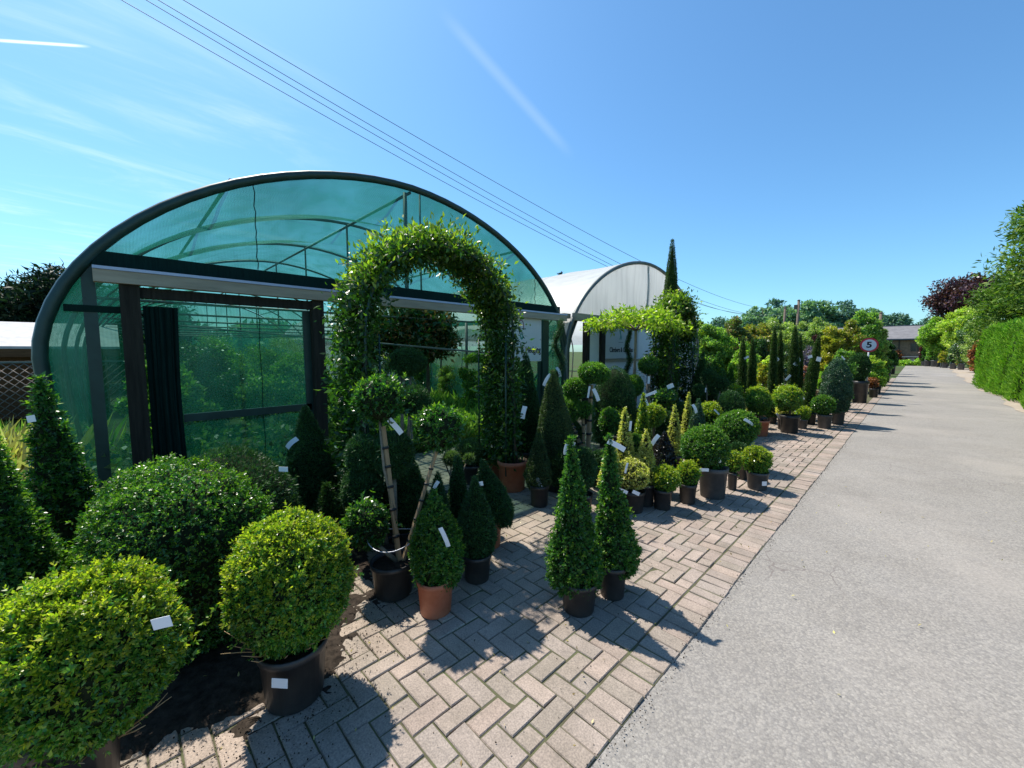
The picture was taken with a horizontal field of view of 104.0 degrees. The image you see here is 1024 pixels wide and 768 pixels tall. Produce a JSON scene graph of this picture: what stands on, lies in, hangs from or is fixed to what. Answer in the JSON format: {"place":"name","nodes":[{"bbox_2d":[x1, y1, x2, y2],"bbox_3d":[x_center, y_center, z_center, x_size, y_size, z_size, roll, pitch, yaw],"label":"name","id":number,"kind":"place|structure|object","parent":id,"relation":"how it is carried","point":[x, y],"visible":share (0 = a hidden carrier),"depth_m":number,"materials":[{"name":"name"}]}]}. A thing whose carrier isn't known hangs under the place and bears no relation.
{"place":"outdoors","nodes":[
{"label":"outdoors","id":0,"kind":"place"},
{"bbox_2d":[0,410,115,488],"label":"ornamental grass","id":1,"kind":"object","parent":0,"point":[14,444],"depth_m":4.69,"materials":[{"name":"plant"}]},
{"bbox_2d":[285,377,510,451],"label":"grass","id":2,"kind":"structure","parent":0,"point":[456,401],"depth_m":8.85,"materials":[{"name":"green plant"}]},
{"bbox_2d":[1,352,966,499],"bbox_3d":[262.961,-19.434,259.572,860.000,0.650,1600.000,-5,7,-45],"label":"ground","id":3,"kind":"structure","parent":0,"point":[116,417],"depth_m":9.52,"materials":[{"name":"green plant"}]},
{"bbox_2d":[0,321,119,419],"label":"shed","id":4,"kind":"structure","parent":3,"relation":"on","point":[15,340],"depth_m":9.90,"materials":[{"name":"wood"}]},
{"bbox_2d":[0,257,122,373],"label":"dark conifer","id":5,"kind":"object","parent":3,"relation":"on","point":[23,299],"visible":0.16,"depth_m":14.35,"materials":[{"name":"green plant"}]},
{"bbox_2d":[0,360,126,419],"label":"trellis panel","id":6,"kind":"object","parent":3,"relation":"on","point":[106,361],"visible":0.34,"depth_m":9.28,"materials":[{"name":"brown"}]},
{"bbox_2d":[80,439,153,490],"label":"hosta plant","id":7,"kind":"object","parent":3,"relation":"on","point":[117,455],"visible":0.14,"depth_m":4.12,"materials":[{"name":"green plant"}]},
{"bbox_2d":[111,360,223,468],"bbox_3d":[-4.602,0.445,5.403,1.171,1.622,1.209,-5,7,-45],"label":"shrub","id":8,"kind":"object","parent":3,"relation":"on","point":[187,387],"visible":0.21,"depth_m":5.32,"materials":[{"name":"green plant"}]},
{"bbox_2d":[148,339,245,446],"bbox_3d":[-5.423,0.186,6.830,1.554,1.901,1.513,-5,7,-45],"label":"shrub","id":9,"kind":"object","parent":3,"relation":"on","point":[223,391],"visible":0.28,"depth_m":6.78,"materials":[{"name":"green plant"}]},
{"bbox_2d":[180,344,259,425],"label":"shrub","id":10,"kind":"object","parent":3,"relation":"on","point":[234,356],"visible":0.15,"depth_m":8.57,"materials":[{"name":"green plant"}]},
{"bbox_2d":[185,423,274,458],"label":"hosta plant","id":11,"kind":"object","parent":3,"relation":"on","point":[212,441],"visible":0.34,"depth_m":4.87,"materials":[{"name":"green plant"}]},
{"bbox_2d":[236,419,294,466],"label":"hosta plant","id":12,"kind":"object","parent":3,"relation":"on","point":[283,445],"visible":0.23,"depth_m":5.11,"materials":[{"name":"green plant"}]},
{"bbox_2d":[231,359,302,444],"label":"shrub","id":13,"kind":"object","parent":3,"relation":"on","point":[243,398],"visible":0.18,"depth_m":6.79,"materials":[{"name":"green plant"}]},
{"bbox_2d":[31,170,567,515],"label":"green net tunnel","id":14,"kind":"structure","parent":3,"relation":"on","point":[148,277],"depth_m":4.91,"materials":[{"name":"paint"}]},
{"bbox_2d":[183,307,313,465],"bbox_3d":[-2.971,0.199,4.590,1.290,2.140,0.040,-5,7,-45],"label":"door","id":15,"kind":"structure","parent":14,"relation":"in","point":[284,389],"depth_m":4.72,"materials":[{"name":"green paint"}]},
{"bbox_2d":[504,317,540,360],"bbox_3d":[0.221,-0.849,7.565,1.000,0.840,0.016,-5,7,-45],"label":"shop sign","id":16,"kind":"object","parent":14,"relation":"attached to","point":[533,330],"visible":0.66,"depth_m":7.70,"materials":[{"name":"white"}]},
{"bbox_2d":[367,306,442,385],"bbox_3d":[-2.397,-0.542,9.258,1.974,2.899,2.230,-5,7,-45],"label":"magnolia tree","id":17,"kind":"object","parent":3,"relation":"on","point":[389,330],"visible":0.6,"depth_m":8.57,"materials":[{"name":"green plant"}]},
{"bbox_2d":[384,310,463,393],"bbox_3d":[-2.106,-0.627,9.662,1.860,2.990,2.201,-1,5,-8],"label":"magnolia tree","id":18,"kind":"object","parent":3,"relation":"on","point":[443,333],"visible":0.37,"depth_m":9.16,"materials":[{"name":"green plant"}]},
{"bbox_2d":[457,352,497,406],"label":"shrub","id":19,"kind":"object","parent":3,"relation":"on","point":[466,377],"visible":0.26,"depth_m":9.57,"materials":[{"name":"green plant"}]},
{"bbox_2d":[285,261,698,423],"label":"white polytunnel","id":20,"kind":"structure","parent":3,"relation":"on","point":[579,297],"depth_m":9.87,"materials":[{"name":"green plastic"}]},
{"bbox_2d":[605,327,638,358],"bbox_3d":[2.790,-1.046,10.072,1.590,0.800,0.016,-5,7,-45],"label":"shop sign","id":21,"kind":"object","parent":20,"relation":"attached to","point":[614,347],"visible":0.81,"depth_m":9.90,"materials":[{"name":"white"}]},
{"bbox_2d":[695,323,727,370],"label":"shrub","id":22,"kind":"object","parent":3,"relation":"on","point":[713,342],"visible":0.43,"depth_m":14.97,"materials":[{"name":"green plant"}]},
{"bbox_2d":[724,315,752,382],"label":"shrub","id":23,"kind":"object","parent":3,"relation":"on","point":[734,329],"visible":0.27,"depth_m":16.82,"materials":[{"name":"green plant"}]},
{"bbox_2d":[804,299,843,330],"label":"tree","id":24,"kind":"object","parent":3,"relation":"on","point":[829,312],"visible":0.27,"depth_m":84.36,"materials":[{"name":"green plant"}]},
{"bbox_2d":[830,299,865,326],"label":"tree","id":25,"kind":"object","parent":3,"relation":"on","point":[848,309],"visible":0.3,"depth_m":84.13,"materials":[{"name":"green plant"}]},
{"bbox_2d":[837,324,926,361],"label":"stone house","id":26,"kind":"structure","parent":3,"relation":"on","point":[903,338],"depth_m":57.27,"materials":[{"name":"grey stone"}]},
{"bbox_2d":[915,316,948,366],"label":"tall shrub","id":27,"kind":"object","parent":3,"relation":"on","point":[927,335],"visible":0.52,"depth_m":41.23,"materials":[{"name":"green plant"}]},
{"bbox_2d":[918,272,1013,367],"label":"copper beech","id":28,"kind":"object","parent":3,"relation":"on","point":[940,301],"visible":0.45,"depth_m":40.42,"materials":[{"name":"purple plant"}]},
{"bbox_2d":[949,368,1023,412],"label":"verge","id":29,"kind":"structure","parent":3,"relation":"on","point":[966,373],"depth_m":22.52,"materials":[{"name":"beige gravel"}]},
{"bbox_2d":[935,305,984,350],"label":"tall shrub","id":30,"kind":"object","parent":29,"relation":"on","point":[950,325],"visible":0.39,"depth_m":36.58,"materials":[{"name":"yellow plant"}]},
{"bbox_2d":[972,317,1023,408],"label":"conifer hedge","id":31,"kind":"object","parent":29,"relation":"on","point":[999,366],"visible":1,"depth_m":14.54,"materials":[{"name":"green plant"}]},
{"bbox_2d":[957,276,1023,344],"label":"leylandii","id":32,"kind":"object","parent":3,"relation":"on","point":[987,305],"visible":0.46,"depth_m":22.50,"materials":[{"name":"green plant"}]},
{"bbox_2d":[971,200,1023,316],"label":"leylandii","id":33,"kind":"object","parent":3,"relation":"on","point":[1010,279],"visible":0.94,"depth_m":18.07,"materials":[{"name":"green plant"}]},
{"bbox_2d":[120,378,895,767],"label":"brick paving","id":34,"kind":"structure","parent":0,"point":[664,638],"depth_m":2.23,"materials":[{"name":"beige brick"}]},
{"bbox_2d":[0,552,209,767],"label":"potted box ball","id":35,"kind":"object","parent":34,"relation":"on","point":[92,655],"visible":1,"depth_m":1.31,"materials":[{"name":"green plant"}]},
{"bbox_2d":[120,542,385,767],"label":"compost bed","id":36,"kind":"object","parent":34,"relation":"on","point":[215,679],"visible":0.05,"depth_m":1.96,"materials":[{"name":"black soil"}]},
{"bbox_2d":[0,431,73,602],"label":"potted cone topiary","id":37,"kind":"object","parent":36,"relation":"on","point":[29,541],"visible":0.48,"depth_m":1.92,"materials":[{"name":"green plant"}]},
{"bbox_2d":[17,371,102,565],"bbox_3d":[-2.826,0.689,2.532,0.465,1.544,0.430,-5,7,-45],"label":"potted cone topiary","id":38,"kind":"object","parent":36,"relation":"on","point":[62,484],"visible":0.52,"depth_m":2.46,"materials":[{"name":"green plant"}]},
{"bbox_2d":[63,451,276,664],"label":"boxwood ball shrub","id":39,"kind":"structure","parent":36,"relation":"on","point":[185,520],"depth_m":2.11,"materials":[{"name":"green plant"}]},
{"bbox_2d":[175,440,306,513],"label":"yew dome","id":40,"kind":"structure","parent":36,"relation":"on","point":[269,474],"depth_m":2.94,"materials":[{"name":"green plant"}]},
{"bbox_2d":[285,405,340,512],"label":"potted cone topiary","id":41,"kind":"object","parent":36,"relation":"on","point":[307,456],"visible":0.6,"depth_m":3.58,"materials":[{"name":"green plant"}]},
{"bbox_2d":[311,480,345,527],"bbox_3d":[-1.506,1.087,3.282,0.299,0.626,0.313,-5,7,-45],"label":"conifer","id":42,"kind":"object","parent":36,"relation":"on","point":[327,503],"visible":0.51,"depth_m":3.23,"materials":[{"name":"green plant"}]},
{"bbox_2d":[206,500,363,715],"bbox_3d":[-1.091,1.040,1.959,0.656,0.938,0.673,-5,7,-45],"label":"potted box ball","id":43,"kind":"object","parent":34,"relation":"on","point":[287,577],"visible":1,"depth_m":1.80,"materials":[{"name":"green plant"}]},
{"bbox_2d":[334,426,423,552],"bbox_3d":[-1.062,0.862,3.199,0.736,1.089,0.484,0,5,-3],"label":"pompom topiary","id":44,"kind":"object","parent":34,"relation":"on","point":[362,456],"visible":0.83,"depth_m":3.08,"materials":[{"name":"plant"}]},
{"bbox_2d":[331,367,472,601],"bbox_3d":[-0.768,0.660,2.793,0.926,1.557,0.547,1,5,12],"label":"pompom topiary","id":45,"kind":"object","parent":34,"relation":"on","point":[377,399],"visible":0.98,"depth_m":2.69,"materials":[{"name":"green plant"}]},
{"bbox_2d":[380,460,428,538],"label":"yew column","id":46,"kind":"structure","parent":34,"relation":"on","point":[409,492],"depth_m":3.31,"materials":[{"name":"green plant"}]},
{"bbox_2d":[384,344,430,436],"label":"standard topiary","id":47,"kind":"object","parent":34,"relation":"on","point":[410,361],"visible":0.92,"depth_m":5.18,"materials":[{"name":"green plant"}]},
{"bbox_2d":[400,382,434,438],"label":"standard topiary","id":48,"kind":"object","parent":34,"relation":"on","point":[420,398],"visible":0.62,"depth_m":3.96,"materials":[{"name":"green plant"}]},
{"bbox_2d":[313,210,538,512],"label":"climber arch","id":49,"kind":"structure","parent":34,"relation":"on","point":[397,252],"depth_m":3.91,"materials":[{"name":"green plant"}]},
{"bbox_2d":[407,488,465,619],"bbox_3d":[-0.478,1.060,2.573,0.373,0.797,0.416,-5,7,-45],"label":"potted teardrop topiary","id":50,"kind":"object","parent":34,"relation":"on","point":[436,550],"visible":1,"depth_m":2.48,"materials":[{"name":"plant"}]},
{"bbox_2d":[447,453,467,519],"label":"potted cone topiary","id":51,"kind":"object","parent":34,"relation":"on","point":[457,492],"visible":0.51,"depth_m":3.23,"materials":[{"name":"green plant"}]},
{"bbox_2d":[441,448,476,498],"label":"topiary","id":52,"kind":"object","parent":34,"relation":"on","point":[448,456],"visible":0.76,"depth_m":3.77,"materials":[{"name":"green plant"}]},
{"bbox_2d":[454,436,488,484],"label":"potted shrub","id":53,"kind":"object","parent":34,"relation":"on","point":[471,470],"visible":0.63,"depth_m":4.98,"materials":[{"name":"green plant"}]},
{"bbox_2d":[457,475,498,584],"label":"potted teardrop topiary","id":54,"kind":"object","parent":34,"relation":"on","point":[476,523],"visible":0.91,"depth_m":2.86,"materials":[{"name":"green plant"}]},
{"bbox_2d":[120,444,845,767],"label":"compost crumbs","id":55,"kind":"object","parent":34,"relation":"on","point":[388,688],"visible":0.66,"depth_m":1.87,"materials":[{"name":"soil"}]},
{"bbox_2d":[476,459,514,548],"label":"potted teardrop topiary","id":56,"kind":"object","parent":34,"relation":"on","point":[499,500],"visible":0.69,"depth_m":3.36,"materials":[{"name":"plant"}]},
{"bbox_2d":[507,351,539,465],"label":"potted cone topiary","id":57,"kind":"object","parent":34,"relation":"on","point":[530,424],"visible":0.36,"depth_m":5.39,"materials":[{"name":"green plant"}]},
{"bbox_2d":[523,432,552,507],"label":"potted cone topiary","id":58,"kind":"object","parent":34,"relation":"on","point":[537,475],"visible":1,"depth_m":4.26,"materials":[{"name":"green plant"}]},
{"bbox_2d":[534,369,576,492],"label":"potted cone topiary","id":59,"kind":"object","parent":34,"relation":"on","point":[554,427],"visible":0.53,"depth_m":4.73,"materials":[{"name":"green plant"}]},
{"bbox_2d":[549,443,565,493],"bbox_3d":[0.601,0.977,4.741,0.521,0.606,0.509,-5,7,-45],"label":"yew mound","id":60,"kind":"object","parent":34,"relation":"on","point":[557,462],"visible":0.34,"depth_m":4.59,"materials":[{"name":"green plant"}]},
{"bbox_2d":[551,318,567,396],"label":"spiral topiary","id":61,"kind":"object","parent":34,"relation":"on","point":[558,356],"visible":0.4,"depth_m":6.01,"materials":[{"name":"green plant"}]},
{"bbox_2d":[544,435,610,617],"bbox_3d":[0.413,0.887,2.597,0.430,1.138,0.415,-5,7,-45],"label":"potted cone topiary","id":62,"kind":"object","parent":34,"relation":"on","point":[575,572],"visible":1,"depth_m":2.52,"materials":[{"name":"green plant"}]},
{"bbox_2d":[562,443,600,514],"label":"potted shrub","id":63,"kind":"object","parent":34,"relation":"on","point":[588,463],"visible":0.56,"depth_m":3.96,"materials":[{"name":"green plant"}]},
{"bbox_2d":[562,360,610,447],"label":"pompom topiary","id":64,"kind":"object","parent":34,"relation":"on","point":[576,389],"visible":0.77,"depth_m":5.26,"materials":[{"name":"plant"}]},
{"bbox_2d":[597,406,621,448],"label":"box ball","id":65,"kind":"object","parent":34,"relation":"on","point":[609,420],"visible":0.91,"depth_m":5.33,"materials":[{"name":"green plant"}]},
{"bbox_2d":[591,365,637,447],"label":"yew dome","id":66,"kind":"structure","parent":34,"relation":"on","point":[614,391],"depth_m":6.43,"materials":[{"name":"green plant"}]},
{"bbox_2d":[593,433,642,600],"bbox_3d":[0.713,0.881,2.762,0.364,1.122,0.373,-5,7,-45],"label":"potted cone topiary","id":67,"kind":"object","parent":34,"relation":"on","point":[620,545],"visible":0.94,"depth_m":2.68,"materials":[{"name":"green plant"}]},
{"bbox_2d":[616,406,635,487],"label":"golden cone topiary","id":68,"kind":"object","parent":34,"relation":"on","point":[624,437],"visible":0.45,"depth_m":4.40,"materials":[{"name":"yellow plant"}]},
{"bbox_2d":[617,451,652,513],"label":"golden ball topiary","id":69,"kind":"object","parent":34,"relation":"on","point":[635,474],"visible":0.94,"depth_m":4.08,"materials":[{"name":"green plant"}]},
{"bbox_2d":[580,303,694,402],"bbox_3d":[2.519,-0.350,8.258,2.072,2.670,2.129,-5,7,-45],"label":"wisteria standard","id":70,"kind":"object","parent":34,"relation":"on","point":[642,318],"visible":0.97,"depth_m":7.81,"materials":[{"name":"green plant"}]},
{"bbox_2d":[635,428,655,506],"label":"golden cone topiary","id":71,"kind":"object","parent":34,"relation":"on","point":[645,449],"visible":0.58,"depth_m":4.29,"materials":[{"name":"green plant"}]},
{"bbox_2d":[634,390,656,438],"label":"potted cone topiary","id":72,"kind":"object","parent":34,"relation":"on","point":[642,423],"visible":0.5,"depth_m":5.40,"materials":[{"name":"green plant"}]},
{"bbox_2d":[637,354,663,402],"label":"standard topiary","id":73,"kind":"object","parent":34,"relation":"on","point":[648,366],"visible":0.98,"depth_m":8.09,"materials":[{"name":"green plant"}]},
{"bbox_2d":[645,398,666,453],"bbox_3d":[2.126,0.686,6.054,0.415,0.969,0.417,1,5,11],"label":"topiary tree","id":74,"kind":"object","parent":34,"relation":"on","point":[656,416],"visible":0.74,"depth_m":5.93,"materials":[{"name":"green plant"}]},
{"bbox_2d":[651,431,678,470],"bbox_3d":[1.770,0.911,4.652,0.335,0.751,0.341,-5,7,-45],"label":"black leaved cone","id":75,"kind":"object","parent":34,"relation":"on","point":[664,451],"visible":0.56,"depth_m":4.59,"materials":[{"name":"plant"}]},
{"bbox_2d":[651,382,680,409],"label":"standard topiary","id":76,"kind":"object","parent":34,"relation":"on","point":[666,397],"visible":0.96,"depth_m":6.91,"materials":[{"name":"green plant"}]},
{"bbox_2d":[651,460,682,510],"bbox_3d":[1.621,1.061,4.252,0.356,0.518,0.353,1,5,14],"label":"potted box ball","id":77,"kind":"object","parent":34,"relation":"on","point":[666,479],"visible":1,"depth_m":4.17,"materials":[{"name":"green plant"}]},
{"bbox_2d":[657,239,679,404],"bbox_3d":[3.570,-1.176,9.082,0.510,4.182,0.504,-5,7,-45],"label":"cypress tree","id":78,"kind":"object","parent":34,"relation":"on","point":[671,277],"visible":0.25,"depth_m":8.93,"materials":[{"name":"green plant"}]},
{"bbox_2d":[667,405,682,463],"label":"golden cone topiary","id":79,"kind":"object","parent":34,"relation":"on","point":[673,431],"visible":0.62,"depth_m":5.40,"materials":[{"name":"yellow plant"}]},
{"bbox_2d":[642,286,709,411],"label":"climber arch","id":80,"kind":"structure","parent":34,"relation":"on","point":[686,309],"depth_m":8.52,"materials":[{"name":"green plant"}]},
{"bbox_2d":[674,456,702,504],"bbox_3d":[1.946,1.039,4.436,0.303,0.532,0.317,-5,7,-45],"label":"potted box ball","id":81,"kind":"object","parent":34,"relation":"on","point":[688,471],"visible":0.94,"depth_m":4.35,"materials":[{"name":"green plant"}]},
{"bbox_2d":[679,423,733,499],"bbox_3d":[2.234,0.852,4.636,0.628,0.871,0.569,-5,7,-45],"label":"potted box ball","id":82,"kind":"object","parent":34,"relation":"on","point":[708,447],"visible":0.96,"depth_m":4.47,"materials":[{"name":"green plant"}]},
{"bbox_2d":[692,368,732,401],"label":"pompom topiary","id":83,"kind":"object","parent":34,"relation":"on","point":[709,377],"visible":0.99,"depth_m":8.11,"materials":[{"name":"green plant"}]},
{"bbox_2d":[717,389,747,413],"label":"yew dome","id":84,"kind":"structure","parent":34,"relation":"on","point":[729,400],"depth_m":7.08,"materials":[{"name":"green plant"}]},
{"bbox_2d":[725,449,745,489],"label":"potted box ball","id":85,"kind":"object","parent":34,"relation":"on","point":[735,463],"visible":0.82,"depth_m":4.79,"materials":[{"name":"green plant"}]},
{"bbox_2d":[713,409,761,445],"bbox_3d":[3.187,0.770,5.700,0.615,0.859,0.649,-5,7,-45],"label":"clipped box ball","id":86,"kind":"object","parent":34,"relation":"on","point":[743,425],"visible":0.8,"depth_m":5.49,"materials":[{"name":"green plant"}]},
{"bbox_2d":[736,336,748,402],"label":"pencil cypress","id":87,"kind":"object","parent":34,"relation":"on","point":[742,371],"visible":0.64,"depth_m":9.60,"materials":[{"name":"green plant"}]},
{"bbox_2d":[747,338,757,388],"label":"pencil cypress","id":88,"kind":"object","parent":34,"relation":"on","point":[752,378],"visible":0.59,"depth_m":9.60,"materials":[{"name":"green plant"}]},
{"bbox_2d":[740,442,774,490],"bbox_3d":[2.956,0.989,4.885,0.395,0.559,0.426,-5,7,-45],"label":"potted box ball","id":89,"kind":"object","parent":34,"relation":"on","point":[759,461],"visible":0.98,"depth_m":4.77,"materials":[{"name":"green plant"}]},
{"bbox_2d":[739,322,777,350],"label":"shrub","id":90,"kind":"object","parent":34,"relation":"on","point":[762,330],"visible":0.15,"depth_m":17.49,"materials":[{"name":"green plant"}]},
{"bbox_2d":[744,390,774,436],"bbox_3d":[4.896,0.553,7.960,0.555,0.921,0.541,-2,5,-21],"label":"clipped box ball","id":91,"kind":"object","parent":34,"relation":"on","point":[760,402],"visible":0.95,"depth_m":7.80,"materials":[{"name":"plant"}]},
{"bbox_2d":[767,324,777,399],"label":"pencil cypress","id":92,"kind":"object","parent":34,"relation":"on","point":[772,370],"visible":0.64,"depth_m":9.60,"materials":[{"name":"green plant"}]},
{"bbox_2d":[771,382,806,433],"bbox_3d":[5.660,0.473,8.218,0.617,1.036,0.661,2,5,18],"label":"clipped box ball","id":93,"kind":"object","parent":34,"relation":"on","point":[789,398],"visible":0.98,"depth_m":8.06,"materials":[{"name":"green plant"}]},
{"bbox_2d":[785,326,799,413],"bbox_3d":[6.793,-0.280,9.679,0.569,2.297,0.321,-5,7,-45],"label":"pencil cypress","id":94,"kind":"object","parent":34,"relation":"on","point":[793,370],"visible":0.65,"depth_m":9.68,"materials":[{"name":"green plant"}]},
{"bbox_2d":[781,321,811,362],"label":"shrub","id":95,"kind":"object","parent":34,"relation":"on","point":[787,337],"visible":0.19,"depth_m":19.16,"materials":[{"name":"green plant"}]},
{"bbox_2d":[802,334,821,424],"bbox_3d":[6.791,-0.105,9.122,0.414,2.079,0.328,1,5,7],"label":"pencil cypress","id":96,"kind":"object","parent":34,"relation":"on","point":[810,380],"visible":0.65,"depth_m":9.05,"materials":[{"name":"green plant"}]},
{"bbox_2d":[809,394,836,428],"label":"potted box ball","id":97,"kind":"object","parent":34,"relation":"on","point":[823,406],"visible":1,"depth_m":8.59,"materials":[{"name":"green plant"}]},
{"bbox_2d":[817,325,847,378],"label":"shrub","id":98,"kind":"object","parent":34,"relation":"on","point":[829,345],"visible":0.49,"depth_m":16.20,"materials":[{"name":"green plant"}]},
{"bbox_2d":[816,356,854,424],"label":"egg topiary","id":99,"kind":"object","parent":34,"relation":"on","point":[836,377],"visible":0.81,"depth_m":8.98,"materials":[{"name":"green plant"}]},
{"bbox_2d":[833,319,867,362],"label":"shrub","id":100,"kind":"object","parent":34,"relation":"on","point":[849,330],"visible":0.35,"depth_m":16.14,"materials":[{"name":"green plant"}]},
{"bbox_2d":[845,352,873,402],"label":"yew dome","id":101,"kind":"structure","parent":34,"relation":"on","point":[864,362],"depth_m":12.77,"materials":[{"name":"green plant"}]},
{"bbox_2d":[850,310,883,380],"bbox_3d":[17.542,-1.836,19.890,1.526,3.716,1.471,-5,7,-45],"label":"tree","id":102,"kind":"object","parent":34,"relation":"on","point":[873,323],"visible":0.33,"depth_m":19.51,"materials":[{"name":"green plant"}]},
{"bbox_2d":[0,0,1023,351],"label":"sky","id":103,"kind":"structure","parent":0,"point":[868,153],"materials":[{"name":"blue"}]},
{"bbox_2d":[590,366,1023,767],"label":"road","id":104,"kind":"structure","parent":0,"point":[770,673],"depth_m":2.46,"materials":[{"name":"grey asphalt"}]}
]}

